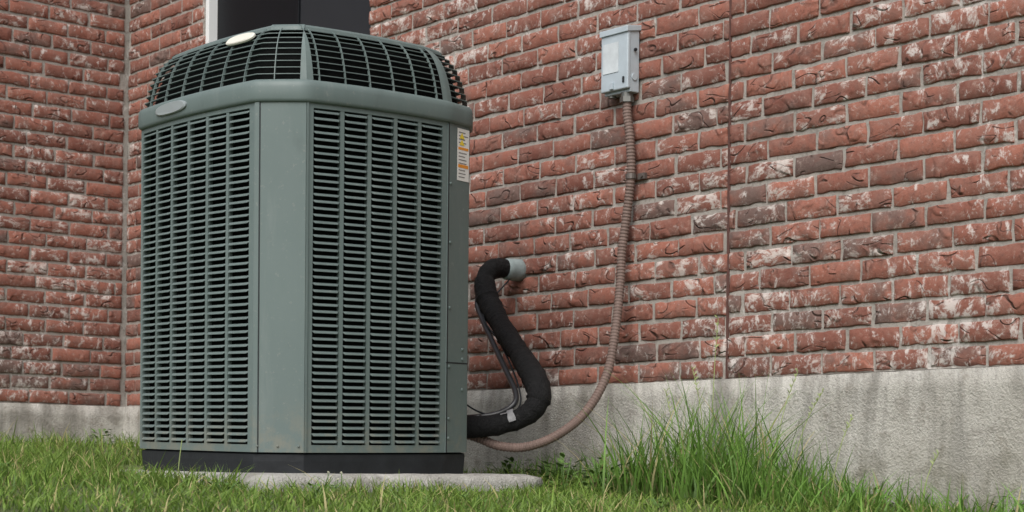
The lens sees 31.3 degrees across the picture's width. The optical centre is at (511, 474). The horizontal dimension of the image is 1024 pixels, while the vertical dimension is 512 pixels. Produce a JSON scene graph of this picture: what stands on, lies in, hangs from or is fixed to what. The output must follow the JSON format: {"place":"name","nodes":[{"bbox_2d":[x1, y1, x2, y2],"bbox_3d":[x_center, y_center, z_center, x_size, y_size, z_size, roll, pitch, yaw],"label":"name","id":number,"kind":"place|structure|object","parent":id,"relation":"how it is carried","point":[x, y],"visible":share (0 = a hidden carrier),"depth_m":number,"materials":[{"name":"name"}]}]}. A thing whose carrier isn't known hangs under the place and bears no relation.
{"place":"outdoors","nodes":[
{"label":"outdoors","id":0,"kind":"place"},
{"bbox_2d":[0,421,1023,511],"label":"ground","id":1,"kind":"structure","parent":0,"point":[81,500],"depth_m":4.79,"materials":[{"name":"green plant"}]},
{"bbox_2d":[118,469,542,492],"bbox_3d":[-0.715,0.040,5.935,1.044,0.100,1.357,0,1,-40],"label":"concrete pad","id":2,"kind":"object","parent":1,"relation":"on","point":[476,480],"visible":0.24,"depth_m":5.40,"materials":[{"name":"grey concrete"}]},
{"bbox_2d":[138,24,472,473],"bbox_3d":[-0.660,-0.666,5.790,0.862,1.337,0.953,-1,2,-39],"label":"air conditioner","id":3,"kind":"object","parent":2,"relation":"on","point":[304,239],"visible":1,"depth_m":5.43,"materials":[{"name":"paint"}]},
{"bbox_2d":[327,471,342,494],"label":"clover flowers","id":4,"kind":"object","parent":1,"relation":"on","point":[336,479],"visible":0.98,"depth_m":4.89,"materials":[{"name":"white plant"}]},
{"bbox_2d":[0,365,1023,511],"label":"foundation","id":5,"kind":"object","parent":1,"relation":"on","point":[967,424],"visible":0.27,"depth_m":5.43,"materials":[{"name":"concrete"}]},
{"bbox_2d":[0,0,1023,406],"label":"mortar joints","id":6,"kind":"object","parent":5,"relation":"on","point":[124,198],"visible":0.03,"depth_m":6.04,"materials":[{"name":"grey concrete"}]},
{"bbox_2d":[0,0,124,406],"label":"side wall bricks","id":7,"kind":"object","parent":6,"relation":"attached to","point":[75,144],"visible":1,"depth_m":8.67,"materials":[{"name":"red brick"}]},
{"bbox_2d":[125,0,1023,405],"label":"wall bricks","id":8,"kind":"object","parent":6,"relation":"attached to","point":[953,164],"depth_m":5.76,"materials":[{"name":"red brick"}]},
{"bbox_2d":[206,0,370,42],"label":"window","id":9,"kind":"structure","parent":8,"relation":"attached to","point":[226,18],"depth_m":7.93,"materials":[{"name":"black glass"}]},
{"bbox_2d":[467,258,551,437],"bbox_3d":[-0.080,-0.442,6.212,0.345,0.660,0.773,1,0,-6],"label":"suction line insulation","id":10,"kind":"object","parent":8,"relation":"attached to","point":[530,370],"visible":0.98,"depth_m":5.97},
{"bbox_2d":[467,279,521,413],"bbox_3d":[-0.031,-0.445,6.198,0.200,0.516,0.681,1,0,9],"label":"control wire","id":11,"kind":"object","parent":10,"relation":"attached to","point":[498,291],"visible":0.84,"depth_m":6.08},
{"bbox_2d":[472,277,518,415],"bbox_3d":[-0.051,-0.448,6.218,0.239,0.554,0.760,1,0,9],"label":"liquid line","id":12,"kind":"object","parent":10,"relation":"attached to","point":[508,375],"visible":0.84,"depth_m":6.09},
{"bbox_2d":[497,342,515,421],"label":"tape scraps","id":13,"kind":"object","parent":10,"relation":"attached to","point":[510,416],"visible":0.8,"depth_m":5.85,"materials":[{"name":"grey plastic"}]},
{"bbox_2d":[503,258,526,281],"bbox_3d":[0.004,-0.733,6.558,0.080,0.080,0.080,1,0,-39],"label":"wall sleeve","id":14,"kind":"object","parent":8,"relation":"attached to","point":[517,272],"depth_m":6.53,"materials":[{"name":"white plastic"}]},
{"bbox_2d":[467,101,646,451],"bbox_3d":[0.114,-0.662,5.947,0.702,1.187,0.151,1,0,-20],"label":"flexible conduit","id":15,"kind":"object","parent":8,"relation":"attached to","point":[595,397],"visible":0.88,"depth_m":6.04,"materials":[{"name":"plastic"}]},
{"bbox_2d":[600,25,640,102],"bbox_3d":[0.352,-1.372,6.140,0.069,0.260,0.181,1,0,-40],"label":"electrical disconnect box","id":16,"kind":"object","parent":8,"relation":"attached to","point":[620,64],"visible":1,"depth_m":6.09,"materials":[{"name":"metal"}]},
{"bbox_2d":[601,31,630,93],"bbox_3d":[0.347,-1.376,6.114,0.014,0.190,0.132,1,0,-39],"label":"door","id":17,"kind":"structure","parent":16,"relation":"in","point":[624,38],"depth_m":6.09,"materials":[{"name":"grey metal"}]},
{"bbox_2d":[725,0,732,378],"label":"expansion joint","id":18,"kind":"object","parent":8,"relation":"attached to","point":[728,214],"visible":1,"depth_m":5.79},
{"bbox_2d":[0,429,1023,511],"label":"leafy weeds","id":19,"kind":"object","parent":1,"relation":"on","point":[562,455],"visible":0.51,"depth_m":5.57,"materials":[{"name":"green plant"}]},
{"bbox_2d":[178,315,938,508],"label":"seed stalks","id":20,"kind":"object","parent":1,"relation":"on","point":[814,404],"visible":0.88,"depth_m":5.47,"materials":[{"name":"green plant"}]},
{"bbox_2d":[502,369,1023,511],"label":"tall grass","id":21,"kind":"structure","parent":1,"relation":"on","point":[730,470],"depth_m":5.41,"materials":[{"name":"green plant"}]}
]}

